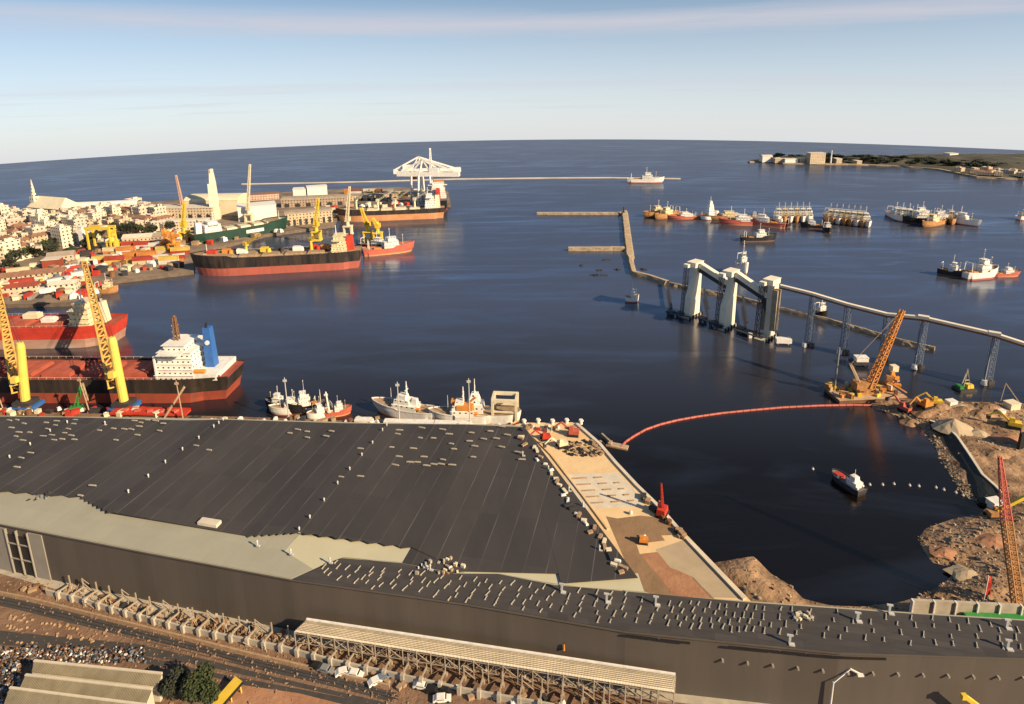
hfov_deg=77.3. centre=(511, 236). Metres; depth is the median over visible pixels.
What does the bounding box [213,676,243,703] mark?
yellow ramp
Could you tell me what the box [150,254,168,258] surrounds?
container
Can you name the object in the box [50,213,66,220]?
town house
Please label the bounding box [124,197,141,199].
town house
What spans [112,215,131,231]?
town house
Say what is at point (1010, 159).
cape
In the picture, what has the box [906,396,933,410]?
excavator
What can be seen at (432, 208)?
cargo ship
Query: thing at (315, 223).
shore crane
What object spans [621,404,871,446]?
floating boom
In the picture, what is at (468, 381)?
lamp mast
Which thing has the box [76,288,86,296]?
red crate
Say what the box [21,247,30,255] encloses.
tree
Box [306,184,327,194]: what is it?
office block
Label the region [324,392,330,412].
lamp mast
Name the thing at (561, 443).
excavator
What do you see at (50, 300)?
port ground
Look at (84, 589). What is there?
steel post
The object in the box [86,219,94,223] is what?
town house
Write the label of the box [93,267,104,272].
steel bin
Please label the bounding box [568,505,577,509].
steel bin
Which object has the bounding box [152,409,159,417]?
cream crate
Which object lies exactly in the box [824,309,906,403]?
crane barge
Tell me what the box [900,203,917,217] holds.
fishing boat
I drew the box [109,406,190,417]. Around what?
landing pontoon
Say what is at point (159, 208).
town house
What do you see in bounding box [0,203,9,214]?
town house
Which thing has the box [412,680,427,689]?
parked car
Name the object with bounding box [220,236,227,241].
white block
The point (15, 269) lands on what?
container
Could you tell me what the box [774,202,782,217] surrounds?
fishing boat
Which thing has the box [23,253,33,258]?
town house
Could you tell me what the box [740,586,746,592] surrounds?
boulder
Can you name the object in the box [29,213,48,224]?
town house
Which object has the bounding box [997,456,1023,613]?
crawler crane
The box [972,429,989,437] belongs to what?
spoil heap
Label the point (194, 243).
crate
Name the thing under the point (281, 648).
footing wall
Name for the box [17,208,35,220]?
town house
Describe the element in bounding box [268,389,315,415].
fishing boat
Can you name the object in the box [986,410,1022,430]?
excavator
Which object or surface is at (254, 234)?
crate
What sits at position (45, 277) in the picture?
container
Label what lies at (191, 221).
port office
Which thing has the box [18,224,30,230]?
town house
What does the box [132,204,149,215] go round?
town house
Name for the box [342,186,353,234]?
shore crane
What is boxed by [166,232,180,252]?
shore crane
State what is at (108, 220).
town house
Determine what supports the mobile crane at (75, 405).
on the ground at (419, 696)
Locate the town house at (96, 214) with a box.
[86,209,106,219]
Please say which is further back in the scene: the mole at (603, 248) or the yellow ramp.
the mole at (603, 248)
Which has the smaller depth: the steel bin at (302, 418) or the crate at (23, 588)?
the crate at (23, 588)
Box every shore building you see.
[759,154,772,161]
[772,157,782,162]
[783,158,797,162]
[798,158,804,162]
[805,152,825,163]
[832,157,841,163]
[852,160,861,163]
[943,152,958,154]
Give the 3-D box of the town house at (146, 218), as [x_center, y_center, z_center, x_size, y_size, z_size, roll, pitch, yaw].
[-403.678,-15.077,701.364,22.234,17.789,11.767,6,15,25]
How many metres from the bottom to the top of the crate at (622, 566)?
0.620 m
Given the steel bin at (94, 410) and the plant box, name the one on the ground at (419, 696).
the steel bin at (94, 410)
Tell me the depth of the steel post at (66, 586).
191.82 m
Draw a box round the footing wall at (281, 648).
[45,589,562,703]
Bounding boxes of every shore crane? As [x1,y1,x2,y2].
[105,229,119,246]
[159,229,170,245]
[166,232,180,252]
[175,175,186,205]
[178,202,190,240]
[243,164,254,222]
[311,197,322,240]
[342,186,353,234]
[360,208,372,240]
[371,217,383,239]
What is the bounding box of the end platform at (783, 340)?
[774,337,791,344]
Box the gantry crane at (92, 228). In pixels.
[83,225,116,249]
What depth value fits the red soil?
192.40 m
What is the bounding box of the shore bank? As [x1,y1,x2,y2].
[782,163,1016,179]
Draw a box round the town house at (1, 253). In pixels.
[0,248,4,258]
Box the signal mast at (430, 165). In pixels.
[429,148,432,183]
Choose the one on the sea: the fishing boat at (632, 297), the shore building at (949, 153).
the fishing boat at (632, 297)
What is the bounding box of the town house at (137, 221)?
[129,219,144,232]
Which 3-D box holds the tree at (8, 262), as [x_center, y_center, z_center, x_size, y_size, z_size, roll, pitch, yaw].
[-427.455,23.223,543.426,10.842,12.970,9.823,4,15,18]
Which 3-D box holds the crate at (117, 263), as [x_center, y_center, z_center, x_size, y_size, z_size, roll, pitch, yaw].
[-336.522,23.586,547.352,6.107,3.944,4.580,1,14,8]
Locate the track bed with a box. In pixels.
[0,596,397,701]
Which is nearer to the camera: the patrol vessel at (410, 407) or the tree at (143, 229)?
the patrol vessel at (410, 407)
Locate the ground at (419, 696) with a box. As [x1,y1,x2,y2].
[0,412,686,703]
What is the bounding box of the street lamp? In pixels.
[829,668,863,703]
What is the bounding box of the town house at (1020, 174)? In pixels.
[1017,172,1023,176]
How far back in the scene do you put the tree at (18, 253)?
570.30 m
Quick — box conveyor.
[780,284,1023,385]
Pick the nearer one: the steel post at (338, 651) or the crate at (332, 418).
the steel post at (338, 651)
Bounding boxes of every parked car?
[308,660,321,672]
[317,663,335,675]
[335,666,350,677]
[346,667,363,676]
[367,675,382,687]
[377,670,391,679]
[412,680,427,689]
[424,683,441,693]
[433,692,450,703]
[438,685,454,695]
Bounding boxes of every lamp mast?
[77,377,89,412]
[174,381,183,417]
[283,377,288,418]
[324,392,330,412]
[395,382,399,418]
[467,378,470,421]
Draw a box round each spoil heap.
[929,545,956,559]
[934,586,960,597]
[943,563,977,580]
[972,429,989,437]
[974,402,1008,413]
[975,533,1011,549]
[980,449,1010,458]
[990,433,1018,443]
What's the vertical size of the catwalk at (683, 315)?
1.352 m
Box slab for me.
[656,540,738,597]
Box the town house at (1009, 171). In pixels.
[1001,169,1015,173]
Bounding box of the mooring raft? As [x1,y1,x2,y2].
[601,433,628,450]
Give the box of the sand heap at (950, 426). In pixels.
[931,419,973,436]
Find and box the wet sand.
[606,516,713,598]
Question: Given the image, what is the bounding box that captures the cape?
[750,153,1023,178]
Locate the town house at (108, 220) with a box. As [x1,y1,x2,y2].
[102,217,113,231]
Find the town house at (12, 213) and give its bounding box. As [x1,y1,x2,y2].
[2,211,16,214]
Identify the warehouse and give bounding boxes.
[0,416,1023,703]
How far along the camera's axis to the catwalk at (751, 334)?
378.03 m
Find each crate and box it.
[6,409,15,415]
[12,296,19,300]
[20,586,26,591]
[23,292,33,299]
[29,262,36,266]
[34,408,41,413]
[55,291,63,298]
[59,293,68,300]
[64,288,72,293]
[65,411,73,416]
[71,407,79,414]
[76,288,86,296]
[92,270,100,275]
[113,261,120,266]
[116,410,123,416]
[122,264,133,271]
[132,264,140,270]
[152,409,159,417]
[191,240,199,245]
[196,613,203,620]
[228,625,235,632]
[251,232,258,237]
[274,632,281,639]
[330,416,335,421]
[383,678,390,683]
[396,682,402,691]
[401,680,406,688]
[468,693,474,701]
[610,561,617,567]
[618,563,627,570]
[645,497,650,504]
[678,529,686,534]
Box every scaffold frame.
[191,619,204,633]
[243,626,254,646]
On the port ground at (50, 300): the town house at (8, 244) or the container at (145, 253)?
the town house at (8, 244)
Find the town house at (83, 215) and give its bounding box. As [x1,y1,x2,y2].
[75,213,87,217]
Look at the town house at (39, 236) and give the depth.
621.69 m
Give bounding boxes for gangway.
[164,387,184,417]
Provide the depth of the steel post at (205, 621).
178.14 m
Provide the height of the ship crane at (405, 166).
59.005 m
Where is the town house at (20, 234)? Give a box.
[16,229,27,237]
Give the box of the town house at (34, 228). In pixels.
[24,224,46,234]
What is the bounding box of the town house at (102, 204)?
[91,201,110,208]
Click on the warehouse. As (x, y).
(294, 512)
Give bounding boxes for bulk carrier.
[0,315,244,402]
[190,225,361,275]
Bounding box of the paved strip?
[563,472,642,508]
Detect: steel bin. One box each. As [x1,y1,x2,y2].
[44,409,53,413]
[79,249,91,255]
[89,407,99,413]
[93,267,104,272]
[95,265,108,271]
[121,270,127,275]
[121,601,127,608]
[164,265,172,270]
[171,261,183,267]
[300,415,305,420]
[541,693,547,700]
[563,501,572,507]
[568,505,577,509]
[607,551,613,560]
[641,492,645,499]
[648,504,656,512]
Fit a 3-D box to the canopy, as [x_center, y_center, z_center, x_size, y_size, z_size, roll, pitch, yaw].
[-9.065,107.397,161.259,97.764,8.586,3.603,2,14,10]
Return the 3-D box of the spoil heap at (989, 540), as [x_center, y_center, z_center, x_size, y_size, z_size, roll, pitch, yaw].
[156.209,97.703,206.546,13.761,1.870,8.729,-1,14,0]
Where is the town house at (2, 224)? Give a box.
[0,218,5,229]
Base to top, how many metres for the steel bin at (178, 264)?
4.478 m
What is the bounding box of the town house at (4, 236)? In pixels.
[0,235,20,240]
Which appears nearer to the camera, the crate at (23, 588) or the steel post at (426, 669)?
the steel post at (426, 669)
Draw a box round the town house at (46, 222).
[34,219,54,226]
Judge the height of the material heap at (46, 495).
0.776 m
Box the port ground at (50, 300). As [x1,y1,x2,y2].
[0,187,450,307]
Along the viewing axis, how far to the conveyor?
337.25 m
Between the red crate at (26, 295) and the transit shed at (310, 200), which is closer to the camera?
the red crate at (26, 295)
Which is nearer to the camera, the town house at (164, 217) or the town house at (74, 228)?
the town house at (74, 228)
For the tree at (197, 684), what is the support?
on the ground at (419, 696)
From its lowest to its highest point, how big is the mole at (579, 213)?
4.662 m
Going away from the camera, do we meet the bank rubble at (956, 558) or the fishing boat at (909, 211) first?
the bank rubble at (956, 558)
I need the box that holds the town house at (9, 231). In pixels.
[6,228,18,233]
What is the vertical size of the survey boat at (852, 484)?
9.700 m
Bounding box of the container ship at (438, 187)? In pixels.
[428,179,446,210]
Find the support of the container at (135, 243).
on the container
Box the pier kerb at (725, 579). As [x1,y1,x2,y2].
[575,423,746,600]
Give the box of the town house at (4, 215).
[0,214,14,217]
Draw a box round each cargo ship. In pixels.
[0,288,127,349]
[189,212,287,243]
[336,189,444,221]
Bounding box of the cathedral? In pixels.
[27,180,80,211]
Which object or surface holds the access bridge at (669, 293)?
attached to the loader tower at (691, 298)
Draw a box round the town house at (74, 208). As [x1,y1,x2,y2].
[67,206,81,210]
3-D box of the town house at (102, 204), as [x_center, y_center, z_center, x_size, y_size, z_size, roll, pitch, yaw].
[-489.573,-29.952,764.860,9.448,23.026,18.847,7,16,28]
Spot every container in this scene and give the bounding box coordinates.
[0,267,12,272]
[5,266,30,272]
[8,277,34,282]
[27,292,38,299]
[34,276,47,280]
[91,255,112,259]
[102,246,121,251]
[103,255,124,260]
[104,259,124,264]
[115,246,135,250]
[120,240,139,245]
[122,251,138,255]
[131,255,152,260]
[133,240,151,245]
[136,250,156,255]
[145,262,155,266]
[148,242,159,246]
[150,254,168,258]
[155,245,174,250]
[157,250,167,253]
[157,255,178,260]
[158,259,178,264]
[170,246,189,250]
[170,250,189,253]
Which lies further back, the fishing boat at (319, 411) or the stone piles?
the fishing boat at (319, 411)
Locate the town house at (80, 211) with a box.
[76,209,85,213]
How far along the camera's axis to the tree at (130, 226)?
671.49 m
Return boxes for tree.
[1,257,16,266]
[6,248,23,259]
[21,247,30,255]
[26,246,34,254]
[33,248,43,257]
[38,239,48,251]
[44,242,59,251]
[79,239,91,247]
[85,235,96,245]
[96,230,105,236]
[117,222,126,231]
[117,231,125,237]
[124,222,136,233]
[135,224,143,232]
[140,226,148,232]
[146,224,157,232]
[157,666,186,701]
[164,220,175,228]
[180,660,220,703]
[904,160,917,165]
[926,160,939,163]
[965,162,977,165]
[969,164,983,166]
[985,163,999,166]
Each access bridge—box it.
[667,281,672,308]
[703,288,709,308]
[742,296,747,322]
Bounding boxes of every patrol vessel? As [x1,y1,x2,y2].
[371,381,435,419]
[428,387,490,423]
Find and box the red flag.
[983,575,991,601]
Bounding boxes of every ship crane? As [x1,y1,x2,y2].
[393,156,460,201]
[396,159,459,205]
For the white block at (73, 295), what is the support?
on the port ground at (50, 300)
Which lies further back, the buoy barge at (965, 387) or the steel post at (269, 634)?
the buoy barge at (965, 387)
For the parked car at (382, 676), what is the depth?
161.20 m
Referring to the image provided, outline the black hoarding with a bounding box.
[1017,430,1023,449]
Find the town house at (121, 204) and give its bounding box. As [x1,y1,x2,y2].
[116,203,128,205]
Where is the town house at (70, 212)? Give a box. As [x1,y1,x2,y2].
[61,210,77,214]
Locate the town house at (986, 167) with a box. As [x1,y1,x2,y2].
[981,166,992,169]
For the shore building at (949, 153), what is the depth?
1487.56 m
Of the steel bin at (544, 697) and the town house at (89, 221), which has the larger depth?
the town house at (89, 221)
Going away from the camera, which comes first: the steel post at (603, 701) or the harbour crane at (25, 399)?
the steel post at (603, 701)
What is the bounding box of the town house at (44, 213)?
[28,211,46,221]
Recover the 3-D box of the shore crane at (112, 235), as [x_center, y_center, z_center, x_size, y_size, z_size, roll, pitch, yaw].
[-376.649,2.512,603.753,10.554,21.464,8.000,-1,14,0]
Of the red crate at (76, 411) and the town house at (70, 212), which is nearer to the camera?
the red crate at (76, 411)
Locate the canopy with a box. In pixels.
[294,618,675,703]
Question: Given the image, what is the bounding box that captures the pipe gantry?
[999,383,1022,406]
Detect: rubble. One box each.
[0,571,411,703]
[729,401,1023,609]
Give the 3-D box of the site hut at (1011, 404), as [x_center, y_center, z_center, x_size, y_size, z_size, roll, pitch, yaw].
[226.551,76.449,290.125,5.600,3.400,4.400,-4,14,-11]
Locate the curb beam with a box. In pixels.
[523,425,608,529]
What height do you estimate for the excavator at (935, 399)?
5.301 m
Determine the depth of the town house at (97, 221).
694.55 m
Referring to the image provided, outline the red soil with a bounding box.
[640,552,709,597]
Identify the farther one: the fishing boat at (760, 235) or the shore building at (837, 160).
the shore building at (837, 160)
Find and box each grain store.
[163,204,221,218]
[184,193,246,215]
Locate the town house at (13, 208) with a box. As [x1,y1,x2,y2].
[9,206,18,211]
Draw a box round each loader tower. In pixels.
[679,259,726,319]
[714,267,766,331]
[753,275,780,342]
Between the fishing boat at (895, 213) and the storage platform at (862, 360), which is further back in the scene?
the fishing boat at (895, 213)
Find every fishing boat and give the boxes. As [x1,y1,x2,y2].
[94,273,117,294]
[264,386,291,408]
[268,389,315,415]
[286,380,324,415]
[307,396,333,418]
[324,399,351,417]
[356,231,385,246]
[362,228,413,256]
[625,289,638,302]
[627,172,663,182]
[643,200,675,217]
[655,201,682,219]
[667,208,703,218]
[703,206,757,219]
[718,209,772,225]
[735,241,748,274]
[740,223,776,241]
[750,208,785,227]
[769,211,790,227]
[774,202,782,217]
[780,202,788,221]
[786,202,794,222]
[792,202,800,222]
[798,202,806,221]
[800,217,824,228]
[805,202,812,221]
[812,300,827,316]
[822,218,831,232]
[823,203,835,223]
[831,208,840,224]
[838,204,846,225]
[843,205,853,225]
[851,208,859,226]
[855,208,865,226]
[859,206,871,227]
[885,202,904,221]
[895,205,909,221]
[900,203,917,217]
[902,206,945,223]
[906,207,926,223]
[913,204,940,213]
[922,208,947,226]
[930,205,957,218]
[937,256,965,277]
[944,206,981,226]
[946,205,956,224]
[959,249,998,280]
[995,263,1020,276]
[1015,209,1023,220]
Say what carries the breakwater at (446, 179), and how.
on the sea
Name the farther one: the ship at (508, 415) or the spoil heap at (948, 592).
the ship at (508, 415)
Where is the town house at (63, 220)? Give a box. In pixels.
[61,215,79,224]
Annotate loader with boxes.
[638,535,647,545]
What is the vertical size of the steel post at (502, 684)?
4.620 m
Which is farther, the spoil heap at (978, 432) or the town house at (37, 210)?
the town house at (37, 210)
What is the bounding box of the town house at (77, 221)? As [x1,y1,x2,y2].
[66,216,86,226]
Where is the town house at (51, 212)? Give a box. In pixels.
[48,210,59,215]
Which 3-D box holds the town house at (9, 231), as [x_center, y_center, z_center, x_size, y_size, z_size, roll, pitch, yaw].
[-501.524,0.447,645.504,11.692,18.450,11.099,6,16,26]
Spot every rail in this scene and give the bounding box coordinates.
[0,599,397,696]
[0,602,397,699]
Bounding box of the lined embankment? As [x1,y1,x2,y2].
[929,421,998,506]
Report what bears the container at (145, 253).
on the container
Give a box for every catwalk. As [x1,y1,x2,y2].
[670,312,690,317]
[696,315,723,326]
[732,326,762,338]
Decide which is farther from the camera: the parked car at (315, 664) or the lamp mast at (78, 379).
the lamp mast at (78, 379)
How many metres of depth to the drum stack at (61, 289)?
469.96 m
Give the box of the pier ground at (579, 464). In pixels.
[516,422,749,600]
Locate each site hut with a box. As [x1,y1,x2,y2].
[945,398,958,405]
[985,496,1004,507]
[997,408,1005,413]
[1003,399,1021,410]
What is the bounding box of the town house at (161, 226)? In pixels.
[159,222,166,230]
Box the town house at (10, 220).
[2,215,18,227]
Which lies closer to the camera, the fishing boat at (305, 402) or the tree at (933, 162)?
the fishing boat at (305, 402)
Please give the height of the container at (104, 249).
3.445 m
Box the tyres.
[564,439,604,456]
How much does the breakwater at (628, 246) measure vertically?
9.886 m
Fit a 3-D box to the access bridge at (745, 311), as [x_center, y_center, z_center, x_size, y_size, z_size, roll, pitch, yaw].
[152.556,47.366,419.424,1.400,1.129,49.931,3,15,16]
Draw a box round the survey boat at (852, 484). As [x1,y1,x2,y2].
[832,468,867,496]
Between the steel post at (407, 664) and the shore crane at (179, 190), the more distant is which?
the shore crane at (179, 190)
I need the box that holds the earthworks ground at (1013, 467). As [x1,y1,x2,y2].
[715,399,1023,611]
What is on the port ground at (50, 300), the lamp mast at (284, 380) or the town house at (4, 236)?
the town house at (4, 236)
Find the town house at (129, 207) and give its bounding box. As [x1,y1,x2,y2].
[125,204,136,213]
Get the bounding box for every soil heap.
[899,418,919,426]
[911,410,932,418]
[933,403,951,410]
[953,406,972,412]
[968,409,997,418]
[987,418,1007,426]
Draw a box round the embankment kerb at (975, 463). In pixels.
[930,420,1001,492]
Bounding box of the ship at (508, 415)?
[467,379,520,424]
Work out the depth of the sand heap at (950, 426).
271.50 m
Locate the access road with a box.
[0,630,385,703]
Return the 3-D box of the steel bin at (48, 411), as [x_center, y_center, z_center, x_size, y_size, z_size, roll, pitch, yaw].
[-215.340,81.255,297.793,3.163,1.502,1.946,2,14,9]
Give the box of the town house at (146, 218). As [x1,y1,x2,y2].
[131,215,153,222]
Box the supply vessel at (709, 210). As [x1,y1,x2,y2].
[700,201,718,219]
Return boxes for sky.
[0,0,1023,163]
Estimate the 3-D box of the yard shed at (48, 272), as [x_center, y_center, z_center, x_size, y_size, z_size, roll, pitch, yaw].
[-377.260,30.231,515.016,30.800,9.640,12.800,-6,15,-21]
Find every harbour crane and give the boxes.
[0,281,44,410]
[77,257,141,412]
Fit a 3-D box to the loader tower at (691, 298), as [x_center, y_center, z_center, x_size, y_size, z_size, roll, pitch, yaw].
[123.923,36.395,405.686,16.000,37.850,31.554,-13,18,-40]
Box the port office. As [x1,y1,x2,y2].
[151,217,209,230]
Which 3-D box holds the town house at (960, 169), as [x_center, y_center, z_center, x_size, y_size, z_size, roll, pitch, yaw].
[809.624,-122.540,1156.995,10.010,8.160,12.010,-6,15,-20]
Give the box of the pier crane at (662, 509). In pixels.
[654,483,669,520]
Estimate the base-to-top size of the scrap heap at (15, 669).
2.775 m
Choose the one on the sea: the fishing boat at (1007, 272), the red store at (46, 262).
the fishing boat at (1007, 272)
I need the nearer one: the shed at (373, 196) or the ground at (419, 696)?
the ground at (419, 696)
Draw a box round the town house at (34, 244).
[25,241,43,255]
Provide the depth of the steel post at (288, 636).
172.83 m
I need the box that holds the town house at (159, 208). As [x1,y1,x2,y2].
[148,203,166,215]
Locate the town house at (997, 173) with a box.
[993,171,1002,175]
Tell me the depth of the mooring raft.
267.94 m
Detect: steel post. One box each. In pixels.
[58,575,73,590]
[72,578,93,593]
[86,582,99,596]
[99,585,112,600]
[112,589,133,604]
[125,592,139,608]
[139,596,153,612]
[154,600,174,616]
[169,603,179,619]
[183,607,195,623]
[199,610,217,626]
[215,613,226,629]
[231,616,240,633]
[247,619,267,636]
[264,622,273,639]
[281,625,291,642]
[297,634,317,647]
[331,639,340,656]
[348,643,367,660]
[366,646,374,663]
[384,649,392,667]
[403,653,421,671]
[421,657,428,676]
[440,661,447,680]
[459,665,477,684]
[479,668,484,688]
[499,671,504,691]
[519,675,535,695]
[539,678,543,699]
[560,682,564,702]
[581,685,597,703]
[602,689,605,703]
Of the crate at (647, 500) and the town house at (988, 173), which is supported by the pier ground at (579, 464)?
the crate at (647, 500)
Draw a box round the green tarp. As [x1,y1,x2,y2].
[963,612,1023,618]
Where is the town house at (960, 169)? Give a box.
[954,166,964,171]
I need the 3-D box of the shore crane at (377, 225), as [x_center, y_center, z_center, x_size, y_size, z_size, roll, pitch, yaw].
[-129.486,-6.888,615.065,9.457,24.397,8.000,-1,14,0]
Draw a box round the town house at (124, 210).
[121,207,129,214]
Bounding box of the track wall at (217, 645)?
[0,591,389,687]
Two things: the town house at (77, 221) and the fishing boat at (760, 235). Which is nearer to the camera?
the fishing boat at (760, 235)
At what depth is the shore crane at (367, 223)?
619.64 m
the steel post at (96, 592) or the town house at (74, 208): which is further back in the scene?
the town house at (74, 208)
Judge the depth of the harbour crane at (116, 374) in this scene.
302.38 m
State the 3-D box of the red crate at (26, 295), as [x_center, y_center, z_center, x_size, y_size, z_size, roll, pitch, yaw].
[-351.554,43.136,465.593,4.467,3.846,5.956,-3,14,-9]
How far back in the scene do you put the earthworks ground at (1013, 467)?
210.09 m
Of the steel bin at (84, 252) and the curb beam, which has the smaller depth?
the curb beam
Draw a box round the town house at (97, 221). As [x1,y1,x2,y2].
[92,219,102,224]
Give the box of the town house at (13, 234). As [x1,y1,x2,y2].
[7,232,17,236]
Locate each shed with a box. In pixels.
[0,271,23,281]
[1,281,41,295]
[4,659,162,703]
[22,266,66,277]
[46,250,75,262]
[47,279,80,292]
[76,199,141,206]
[121,233,152,240]
[151,232,168,240]
[236,200,276,221]
[248,191,278,200]
[280,194,346,207]
[283,206,332,225]
[347,192,398,200]
[354,417,370,422]
[383,418,434,423]
[434,420,471,423]
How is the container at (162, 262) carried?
on the port ground at (50, 300)
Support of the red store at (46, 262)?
on the port ground at (50, 300)
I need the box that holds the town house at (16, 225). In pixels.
[9,222,25,228]
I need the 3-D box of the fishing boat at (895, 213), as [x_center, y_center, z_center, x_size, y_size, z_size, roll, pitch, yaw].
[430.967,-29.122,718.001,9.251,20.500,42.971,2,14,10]
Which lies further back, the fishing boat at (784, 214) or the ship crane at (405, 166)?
the ship crane at (405, 166)
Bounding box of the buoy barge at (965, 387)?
[951,369,976,392]
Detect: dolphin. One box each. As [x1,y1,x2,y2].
[666,309,675,315]
[736,325,746,332]
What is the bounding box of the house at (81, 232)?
[77,225,86,246]
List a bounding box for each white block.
[69,292,77,298]
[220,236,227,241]
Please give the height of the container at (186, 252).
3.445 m
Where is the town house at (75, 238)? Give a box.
[72,232,79,244]
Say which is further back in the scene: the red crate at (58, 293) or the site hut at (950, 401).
the red crate at (58, 293)
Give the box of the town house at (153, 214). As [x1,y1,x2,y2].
[146,212,159,216]
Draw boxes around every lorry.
[38,287,56,294]
[46,277,63,283]
[52,274,71,278]
[67,264,84,268]
[71,271,85,277]
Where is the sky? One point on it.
(79, 78)
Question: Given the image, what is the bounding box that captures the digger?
[960,693,978,703]
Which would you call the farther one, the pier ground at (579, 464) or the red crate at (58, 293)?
the red crate at (58, 293)
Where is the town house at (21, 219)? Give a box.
[15,216,24,221]
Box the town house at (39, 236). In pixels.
[25,232,50,241]
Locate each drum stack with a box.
[25,409,32,415]
[56,287,64,293]
[109,270,115,276]
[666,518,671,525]
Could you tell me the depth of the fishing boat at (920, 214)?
691.87 m
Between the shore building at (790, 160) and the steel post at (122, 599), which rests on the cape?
the shore building at (790, 160)
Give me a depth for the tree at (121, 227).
670.92 m
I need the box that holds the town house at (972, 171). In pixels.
[969,169,984,173]
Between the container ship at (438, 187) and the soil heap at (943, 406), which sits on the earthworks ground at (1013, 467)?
the soil heap at (943, 406)
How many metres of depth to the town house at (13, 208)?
769.97 m
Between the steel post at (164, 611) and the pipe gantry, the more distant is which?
the pipe gantry
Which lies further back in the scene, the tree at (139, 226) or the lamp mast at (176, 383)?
the tree at (139, 226)
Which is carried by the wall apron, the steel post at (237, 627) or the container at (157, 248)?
the steel post at (237, 627)
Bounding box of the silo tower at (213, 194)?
[207,169,220,219]
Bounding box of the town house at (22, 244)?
[20,241,27,247]
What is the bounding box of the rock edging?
[873,404,988,507]
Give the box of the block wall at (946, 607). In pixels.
[909,598,1023,615]
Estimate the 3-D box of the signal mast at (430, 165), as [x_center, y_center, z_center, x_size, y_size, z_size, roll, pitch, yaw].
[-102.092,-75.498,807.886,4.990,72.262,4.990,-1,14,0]
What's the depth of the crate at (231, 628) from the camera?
176.19 m
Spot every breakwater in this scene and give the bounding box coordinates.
[241,177,680,184]
[621,210,668,284]
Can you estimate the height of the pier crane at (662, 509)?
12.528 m
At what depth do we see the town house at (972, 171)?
1120.95 m
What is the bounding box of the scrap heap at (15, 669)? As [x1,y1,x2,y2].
[0,644,146,703]
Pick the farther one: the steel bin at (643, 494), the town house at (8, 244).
the town house at (8, 244)
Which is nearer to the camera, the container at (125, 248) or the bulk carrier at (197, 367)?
the bulk carrier at (197, 367)
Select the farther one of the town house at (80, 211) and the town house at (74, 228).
the town house at (80, 211)
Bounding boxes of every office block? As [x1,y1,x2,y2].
[292,187,306,195]
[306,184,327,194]
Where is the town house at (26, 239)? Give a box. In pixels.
[20,237,31,241]
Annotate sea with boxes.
[0,139,1023,606]
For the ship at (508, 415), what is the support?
on the sea
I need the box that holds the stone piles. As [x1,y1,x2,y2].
[6,614,107,658]
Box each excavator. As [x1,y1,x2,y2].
[530,430,550,441]
[543,436,567,449]
[552,422,578,437]
[885,395,911,413]
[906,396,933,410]
[916,392,942,403]
[982,495,1023,519]
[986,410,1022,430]
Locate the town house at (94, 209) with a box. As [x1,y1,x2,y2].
[86,207,104,211]
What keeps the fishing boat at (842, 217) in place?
on the sea
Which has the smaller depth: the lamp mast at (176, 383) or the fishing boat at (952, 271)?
the lamp mast at (176, 383)
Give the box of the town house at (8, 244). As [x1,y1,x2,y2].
[0,237,23,261]
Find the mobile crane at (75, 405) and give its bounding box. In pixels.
[69,383,88,408]
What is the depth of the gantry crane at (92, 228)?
600.59 m
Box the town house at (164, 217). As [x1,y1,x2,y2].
[150,215,173,220]
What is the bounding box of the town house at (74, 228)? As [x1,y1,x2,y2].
[71,225,76,231]
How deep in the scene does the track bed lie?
172.45 m
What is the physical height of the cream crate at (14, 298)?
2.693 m
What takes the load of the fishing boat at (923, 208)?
on the sea
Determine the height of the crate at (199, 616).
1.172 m
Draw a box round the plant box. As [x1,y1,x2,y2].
[197,517,221,527]
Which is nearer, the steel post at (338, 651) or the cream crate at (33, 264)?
the steel post at (338, 651)
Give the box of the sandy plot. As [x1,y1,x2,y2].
[227,685,339,703]
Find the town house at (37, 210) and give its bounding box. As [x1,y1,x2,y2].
[27,208,47,214]
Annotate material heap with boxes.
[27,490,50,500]
[415,556,451,574]
[442,562,465,574]
[792,610,813,621]
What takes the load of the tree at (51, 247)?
on the port ground at (50, 300)
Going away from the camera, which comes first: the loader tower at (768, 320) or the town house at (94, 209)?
the loader tower at (768, 320)
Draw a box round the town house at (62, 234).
[49,224,74,247]
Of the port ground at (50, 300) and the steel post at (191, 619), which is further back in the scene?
the port ground at (50, 300)
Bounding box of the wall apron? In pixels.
[0,569,765,703]
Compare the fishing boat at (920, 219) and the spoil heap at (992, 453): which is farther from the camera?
the fishing boat at (920, 219)
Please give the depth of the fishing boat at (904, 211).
707.65 m
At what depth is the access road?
167.91 m
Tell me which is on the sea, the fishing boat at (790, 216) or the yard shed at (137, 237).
the fishing boat at (790, 216)
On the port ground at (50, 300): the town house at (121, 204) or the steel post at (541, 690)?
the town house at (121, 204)
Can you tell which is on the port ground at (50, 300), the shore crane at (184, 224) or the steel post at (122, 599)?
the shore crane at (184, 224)
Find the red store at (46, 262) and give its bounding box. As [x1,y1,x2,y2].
[40,256,63,267]
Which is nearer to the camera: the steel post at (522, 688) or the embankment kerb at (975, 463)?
the steel post at (522, 688)
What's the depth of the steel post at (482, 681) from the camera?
159.43 m
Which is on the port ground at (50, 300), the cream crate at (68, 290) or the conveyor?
the cream crate at (68, 290)
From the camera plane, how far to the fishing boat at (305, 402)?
297.07 m
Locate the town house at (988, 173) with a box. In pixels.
[976,171,991,175]
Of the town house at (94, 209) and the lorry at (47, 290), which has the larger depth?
the town house at (94, 209)
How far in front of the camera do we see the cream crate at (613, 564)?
174.04 m
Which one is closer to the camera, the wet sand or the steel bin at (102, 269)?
the wet sand
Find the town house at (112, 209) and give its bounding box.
[104,204,121,215]
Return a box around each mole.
[537,212,621,214]
[568,246,624,250]
[666,282,934,350]
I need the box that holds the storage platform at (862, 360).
[848,355,870,367]

